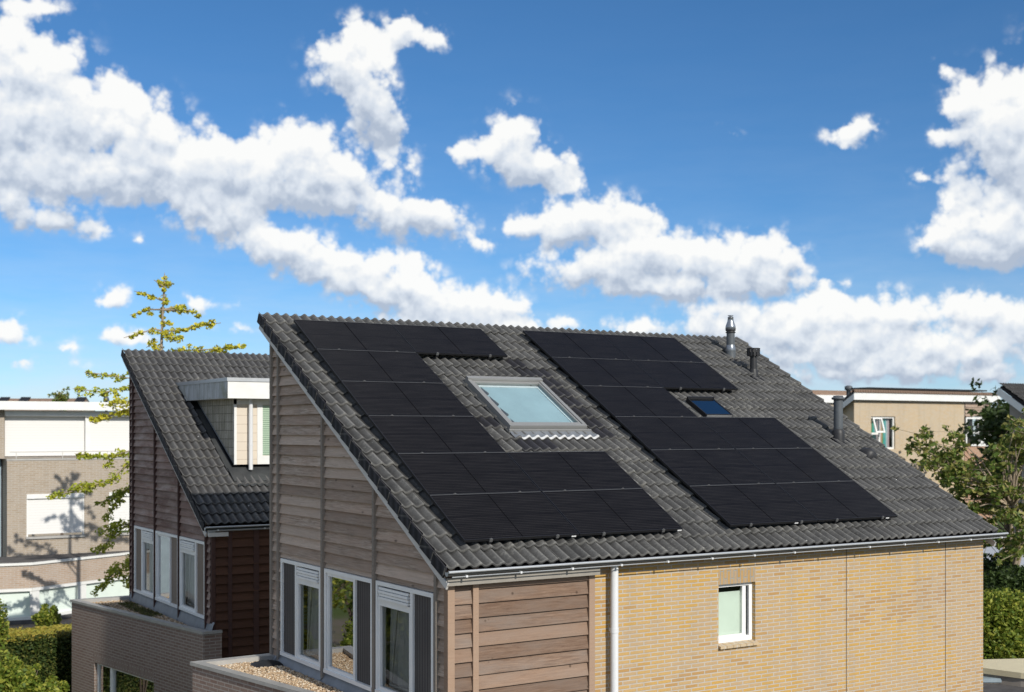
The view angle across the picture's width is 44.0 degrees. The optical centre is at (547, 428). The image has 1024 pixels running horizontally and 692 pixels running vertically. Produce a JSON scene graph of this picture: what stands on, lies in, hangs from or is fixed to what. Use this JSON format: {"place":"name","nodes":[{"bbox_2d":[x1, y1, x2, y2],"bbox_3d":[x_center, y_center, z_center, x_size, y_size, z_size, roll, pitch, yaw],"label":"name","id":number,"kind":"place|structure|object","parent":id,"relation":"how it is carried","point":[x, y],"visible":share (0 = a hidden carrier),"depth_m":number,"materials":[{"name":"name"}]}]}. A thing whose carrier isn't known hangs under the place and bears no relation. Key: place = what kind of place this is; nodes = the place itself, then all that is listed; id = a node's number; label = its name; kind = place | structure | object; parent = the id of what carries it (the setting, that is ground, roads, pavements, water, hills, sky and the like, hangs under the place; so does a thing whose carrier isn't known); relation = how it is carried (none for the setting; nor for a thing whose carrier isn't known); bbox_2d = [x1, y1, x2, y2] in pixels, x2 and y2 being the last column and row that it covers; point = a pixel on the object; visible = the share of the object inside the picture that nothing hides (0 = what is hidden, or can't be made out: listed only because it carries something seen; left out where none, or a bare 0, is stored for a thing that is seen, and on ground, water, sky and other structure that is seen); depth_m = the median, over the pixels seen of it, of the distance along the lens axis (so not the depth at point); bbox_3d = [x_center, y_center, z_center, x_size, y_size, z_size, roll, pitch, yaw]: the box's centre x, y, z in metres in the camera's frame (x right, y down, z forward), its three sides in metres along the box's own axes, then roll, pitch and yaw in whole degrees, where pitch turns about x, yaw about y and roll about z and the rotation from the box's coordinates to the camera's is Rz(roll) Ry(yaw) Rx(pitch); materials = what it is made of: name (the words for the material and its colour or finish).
{"place":"outdoors","nodes":[
{"label":"outdoors","id":0,"kind":"place"},
{"bbox_2d":[0,401,128,629],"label":"flat roof house","id":1,"kind":"structure","parent":0,"point":[58,571],"depth_m":43.42,"materials":[{"name":"beige brick"}]},
{"bbox_2d":[0,588,31,620],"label":"window","id":2,"kind":"structure","parent":1,"relation":"in","point":[20,589],"depth_m":41.09,"materials":[{"name":"white paint"}]},
{"bbox_2d":[26,493,85,538],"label":"window","id":3,"kind":"structure","parent":1,"relation":"in","point":[65,515],"depth_m":43.54,"materials":[{"name":"white paint"}]},
{"bbox_2d":[32,582,79,619],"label":"window","id":4,"kind":"structure","parent":1,"relation":"in","point":[35,591],"depth_m":41.65,"materials":[{"name":"white paint"}]},
{"bbox_2d":[80,577,127,598],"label":"window","id":5,"kind":"structure","parent":1,"relation":"in","point":[82,584],"depth_m":43.03,"materials":[{"name":"white paint"}]},
{"bbox_2d":[108,492,128,534],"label":"window","id":6,"kind":"structure","parent":1,"relation":"in","point":[122,512],"depth_m":44.78,"materials":[{"name":"white paint"}]},
{"bbox_2d":[121,349,268,657],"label":"house","id":7,"kind":"structure","parent":0,"point":[198,484],"depth_m":26.83,"materials":[{"name":"tile"}]},
{"bbox_2d":[134,525,152,598],"bbox_3d":[-9.067,2.992,28.633,0.205,1.520,1.600,0,0,-33],"label":"window","id":8,"kind":"structure","parent":7,"relation":"in","point":[142,536],"depth_m":28.72,"materials":[{"name":"white paint"}]},
{"bbox_2d":[155,530,176,607],"bbox_3d":[-8.142,2.992,27.147,0.117,1.520,1.640,0,0,-33],"label":"window","id":9,"kind":"structure","parent":7,"relation":"in","point":[165,543],"depth_m":27.28,"materials":[{"name":"white paint"}]},
{"bbox_2d":[179,536,203,618],"bbox_3d":[-7.155,2.992,25.696,0.205,1.520,1.650,0,0,-33],"label":"window","id":10,"kind":"structure","parent":7,"relation":"in","point":[195,606],"depth_m":25.90,"materials":[{"name":"white paint"}]},
{"bbox_2d":[0,0,1023,435],"label":"sky","id":11,"kind":"structure","parent":0,"point":[842,181],"materials":[{"name":"blue"}]},
{"bbox_2d":[111,442,1003,655],"bbox_3d":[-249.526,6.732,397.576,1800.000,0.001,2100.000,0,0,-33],"label":"ground","id":12,"kind":"structure","parent":0,"point":[1000,524],"depth_m":87.28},
{"bbox_2d":[0,598,9,654],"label":"bush","id":13,"kind":"object","parent":12,"relation":"on","point":[3,622],"visible":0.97,"depth_m":27.93,"materials":[{"name":"green plant"}]},
{"bbox_2d":[0,646,68,691],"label":"bush","id":14,"kind":"object","parent":12,"relation":"on","point":[16,675],"visible":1,"depth_m":22.84,"materials":[{"name":"green plant"}]},
{"bbox_2d":[3,623,71,691],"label":"hedge","id":15,"kind":"object","parent":12,"relation":"on","point":[48,649],"visible":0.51,"depth_m":30.02,"materials":[{"name":"green plant"}]},
{"bbox_2d":[31,603,63,628],"bbox_3d":[-13.613,5.739,34.516,1.557,2.002,1.037,0,0,-33],"label":"shrub","id":16,"kind":"object","parent":12,"relation":"on","point":[44,616],"visible":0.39,"depth_m":34.38,"materials":[{"name":"green plant"}]},
{"bbox_2d":[0,397,96,536],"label":"house","id":17,"kind":"structure","parent":12,"relation":"on","point":[81,399],"depth_m":74.65,"materials":[{"name":"brown tile"}]},
{"bbox_2d":[0,397,9,400],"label":"roof window","id":18,"kind":"structure","parent":17,"relation":"in","point":[1,398],"depth_m":74.84,"materials":[{"name":"grey glass"}]},
{"bbox_2d":[19,397,30,400],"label":"roof window","id":19,"kind":"structure","parent":17,"relation":"in","point":[22,398],"depth_m":74.84,"materials":[{"name":"grey glass"}]},
{"bbox_2d":[74,397,86,401],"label":"roof window","id":20,"kind":"structure","parent":17,"relation":"in","point":[79,399],"depth_m":74.73,"materials":[{"name":"grey glass"}]},
{"bbox_2d":[47,387,69,534],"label":"tree","id":21,"kind":"object","parent":12,"relation":"on","point":[61,396],"visible":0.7,"depth_m":65.60,"materials":[{"name":"green plant"}]},
{"bbox_2d":[70,592,221,691],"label":"flat roof extension","id":22,"kind":"object","parent":12,"relation":"on","point":[137,642],"visible":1,"depth_m":26.82,"materials":[{"name":"brown brick"}]},
{"bbox_2d":[97,663,153,691],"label":"window","id":23,"kind":"structure","parent":22,"relation":"in","point":[109,679],"depth_m":27.33,"materials":[{"name":"white paint"}]},
{"bbox_2d":[46,273,246,596],"bbox_3d":[-11.344,1.164,35.700,5.475,11.139,1.440,0,0,0],"label":"ginkgo tree","id":24,"kind":"object","parent":12,"relation":"on","point":[116,526],"visible":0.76,"depth_m":35.59,"materials":[{"name":"green plant"}]},
{"bbox_2d":[190,653,369,691],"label":"flat roof extension","id":25,"kind":"object","parent":12,"relation":"on","point":[236,674],"visible":0.95,"depth_m":18.93,"materials":[{"name":"beige gravel"}]},
{"bbox_2d":[250,660,282,667],"bbox_3d":[-4.409,3.659,19.811,0.500,0.097,0.459,0,0,-33],"label":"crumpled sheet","id":26,"kind":"object","parent":25,"relation":"on","point":[263,663],"visible":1,"depth_m":19.70,"materials":[{"name":"black plastic"}]},
{"bbox_2d":[890,408,1023,565],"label":"broadleaf tree","id":27,"kind":"object","parent":12,"relation":"on","point":[1001,495],"visible":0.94,"depth_m":30.28,"materials":[{"name":"green plant"}]},
{"bbox_2d":[921,377,1009,539],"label":"dark tree","id":28,"kind":"object","parent":12,"relation":"on","point":[995,415],"visible":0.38,"depth_m":57.13,"materials":[{"name":"green plant"}]},
{"bbox_2d":[983,676,1001,683],"bbox_3d":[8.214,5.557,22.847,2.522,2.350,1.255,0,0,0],"label":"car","id":29,"kind":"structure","parent":12,"relation":"on","point":[990,680],"depth_m":22.22,"materials":[{"name":"metal"}]},
{"bbox_2d":[983,587,1023,658],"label":"hedge","id":30,"kind":"object","parent":12,"relation":"on","point":[1003,626],"visible":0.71,"depth_m":26.43,"materials":[{"name":"green plant"}]},
{"bbox_2d":[983,658,1023,686],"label":"outbuilding","id":31,"kind":"structure","parent":12,"relation":"on","point":[1009,672],"depth_m":22.33,"materials":[{"name":"beige concrete"}]},
{"bbox_2d":[983,684,1023,691],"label":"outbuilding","id":32,"kind":"structure","parent":12,"relation":"on","point":[997,688],"depth_m":21.85,"materials":[{"name":"grey"}]},
{"bbox_2d":[983,553,1023,606],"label":"bush","id":33,"kind":"object","parent":12,"relation":"on","point":[1007,575],"visible":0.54,"depth_m":29.79,"materials":[{"name":"green plant"}]},
{"bbox_2d":[257,312,1008,691],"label":"house","id":34,"kind":"structure","parent":0,"point":[383,576],"depth_m":18.55,"materials":[{"name":"tile"}]},
{"bbox_2d":[280,558,319,670],"bbox_3d":[-3.717,2.802,19.348,0.205,1.520,1.600,0,0,-33],"label":"window","id":35,"kind":"structure","parent":34,"relation":"in","point":[294,577],"depth_m":19.42,"materials":[{"name":"white paint"}]},
{"bbox_2d":[323,568,371,691],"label":"window","id":36,"kind":"structure","parent":34,"relation":"in","point":[347,596],"depth_m":17.91,"materials":[{"name":"white paint"}]},
{"bbox_2d":[293,319,414,351],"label":"solar panel","id":37,"kind":"object","parent":34,"relation":"attached to","point":[319,334],"visible":1,"depth_m":20.45,"materials":[{"name":"black glass"}]},
{"bbox_2d":[316,349,442,382],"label":"solar panel","id":38,"kind":"object","parent":34,"relation":"attached to","point":[365,366],"visible":1,"depth_m":19.66,"materials":[{"name":"black glass"}]},
{"bbox_2d":[375,580,433,691],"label":"window","id":39,"kind":"structure","parent":34,"relation":"in","point":[412,617],"depth_m":16.55,"materials":[{"name":"white paint"}]},
{"bbox_2d":[341,381,472,416],"bbox_3d":[-2.105,-0.425,18.913,1.730,0.090,1.086,0,29,-33],"label":"solar panel","id":40,"kind":"object","parent":34,"relation":"on","point":[374,398],"visible":1,"depth_m":18.87,"materials":[{"name":"black glass"}]},
{"bbox_2d":[368,415,504,454],"bbox_3d":[-1.593,0.101,18.126,1.730,0.090,1.086,0,29,-33],"label":"solar panel","id":41,"kind":"object","parent":34,"relation":"on","point":[434,434],"visible":0.98,"depth_m":18.09,"materials":[{"name":"black glass"}]},
{"bbox_2d":[392,324,507,358],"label":"solar panel","id":42,"kind":"object","parent":34,"relation":"attached to","point":[435,341],"visible":1,"depth_m":21.39,"materials":[{"name":"black glass"}]},
{"bbox_2d":[397,452,539,496],"bbox_3d":[-1.082,0.627,17.340,1.730,0.090,1.086,0,29,-33],"label":"solar panel","id":43,"kind":"object","parent":34,"relation":"on","point":[461,473],"visible":1,"depth_m":17.30,"materials":[{"name":"black glass"}]},
{"bbox_2d":[429,491,578,544],"bbox_3d":[-0.570,1.152,16.553,1.730,0.090,1.086,0,29,-33],"label":"solar panel","id":44,"kind":"object","parent":34,"relation":"on","point":[488,518],"visible":1,"depth_m":16.50,"materials":[{"name":"black glass"}]},
{"bbox_2d":[462,376,598,439],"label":"roof window","id":45,"kind":"structure","parent":34,"relation":"in","point":[532,408],"depth_m":20.05,"materials":[{"name":"glass"}]},
{"bbox_2d":[507,451,641,491],"bbox_3d":[0.378,0.627,18.290,1.730,0.090,1.086,0,29,-33],"label":"solar panel","id":46,"kind":"object","parent":34,"relation":"on","point":[570,470],"visible":1,"depth_m":18.26,"materials":[{"name":"black glass"}]},
{"bbox_2d":[523,330,630,359],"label":"solar panel","id":47,"kind":"object","parent":34,"relation":"attached to","point":[571,345],"visible":0.98,"depth_m":22.84,"materials":[{"name":"black glass"}]},
{"bbox_2d":[551,357,661,386],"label":"solar panel","id":48,"kind":"object","parent":34,"relation":"attached to","point":[581,372],"visible":0.98,"depth_m":22.05,"materials":[{"name":"black glass"}]},
{"bbox_2d":[542,488,682,537],"bbox_3d":[0.890,1.152,17.503,1.730,0.090,1.086,0,29,-33],"label":"solar panel","id":49,"kind":"object","parent":34,"relation":"on","point":[601,513],"visible":1,"depth_m":17.46,"materials":[{"name":"black glass"}]},
{"bbox_2d":[582,386,696,417],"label":"solar panel","id":50,"kind":"object","parent":34,"relation":"attached to","point":[613,401],"visible":1,"depth_m":21.27,"materials":[{"name":"black glass"}]},
{"bbox_2d":[602,334,704,362],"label":"solar panel","id":51,"kind":"object","parent":34,"relation":"attached to","point":[648,348],"visible":1,"depth_m":23.81,"materials":[{"name":"black glass"}]},
{"bbox_2d":[615,416,734,450],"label":"solar panel","id":52,"kind":"object","parent":34,"relation":"attached to","point":[659,433],"visible":1,"depth_m":20.48,"materials":[{"name":"black glass"}]},
{"bbox_2d":[632,360,737,392],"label":"solar panel","id":53,"kind":"object","parent":34,"relation":"on","point":[678,376],"visible":1,"depth_m":23.00,"materials":[{"name":"black glass"}]},
{"bbox_2d":[680,396,732,416],"bbox_3d":[2.754,-0.342,22.060,0.720,0.458,0.617,0,0,-33],"label":"roof window","id":54,"kind":"structure","parent":34,"relation":"in","point":[704,406],"depth_m":22.03,"materials":[{"name":"blue glass"}]},
{"bbox_2d":[651,449,773,486],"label":"solar panel","id":55,"kind":"object","parent":34,"relation":"attached to","point":[694,467],"visible":1,"depth_m":19.69,"materials":[{"name":"black glass"}]},
{"bbox_2d":[719,582,751,642],"bbox_3d":[2.553,2.612,18.179,0.890,1.040,0.350,0,0,-33],"label":"window","id":56,"kind":"structure","parent":34,"relation":"in","point":[735,600],"depth_m":18.14,"materials":[{"name":"glass"}]},
{"bbox_2d":[689,483,817,528],"bbox_3d":[3.079,1.142,18.950,1.730,0.090,1.086,0,29,-33],"label":"solar panel","id":57,"kind":"object","parent":34,"relation":"attached to","point":[748,506],"visible":1,"depth_m":18.89,"materials":[{"name":"black glass"}]},
{"bbox_2d":[699,417,811,448],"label":"solar panel","id":58,"kind":"object","parent":34,"relation":"on","point":[751,432],"visible":0.99,"depth_m":21.45,"materials":[{"name":"black glass"}]},
{"bbox_2d":[736,448,852,482],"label":"solar panel","id":59,"kind":"object","parent":34,"relation":"on","point":[784,465],"visible":1,"depth_m":20.66,"materials":[{"name":"black glass"}]},
{"bbox_2d":[776,481,897,523],"bbox_3d":[4.539,1.142,19.900,1.730,0.090,1.086,0,29,-33],"label":"solar panel","id":60,"kind":"object","parent":34,"relation":"on","point":[834,502],"visible":1,"depth_m":19.85,"materials":[{"name":"black glass"}]},
{"bbox_2d":[812,390,851,406],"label":"white house","id":61,"kind":"structure","parent":0,"point":[826,395],"depth_m":74.99,"materials":[{"name":"white paint"}]},
{"bbox_2d":[843,386,999,519],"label":"house","id":62,"kind":"structure","parent":0,"point":[877,413],"depth_m":63.59,"materials":[{"name":"beige brick"}]},
{"bbox_2d":[871,416,893,448],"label":"window","id":63,"kind":"structure","parent":62,"relation":"in","point":[879,424],"depth_m":62.70,"materials":[{"name":"white paint"}]},
{"bbox_2d":[964,417,978,446],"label":"window","id":64,"kind":"structure","parent":62,"relation":"in","point":[966,419],"depth_m":66.40,"materials":[{"name":"white paint"}]},
{"bbox_2d":[983,544,1023,610],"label":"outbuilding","id":65,"kind":"structure","parent":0,"point":[990,550],"depth_m":43.68,"materials":[{"name":"white"}]},
{"bbox_2d":[996,383,1023,536],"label":"house","id":66,"kind":"structure","parent":0,"point":[1015,398],"depth_m":52.60,"materials":[{"name":"tile"}]}
]}

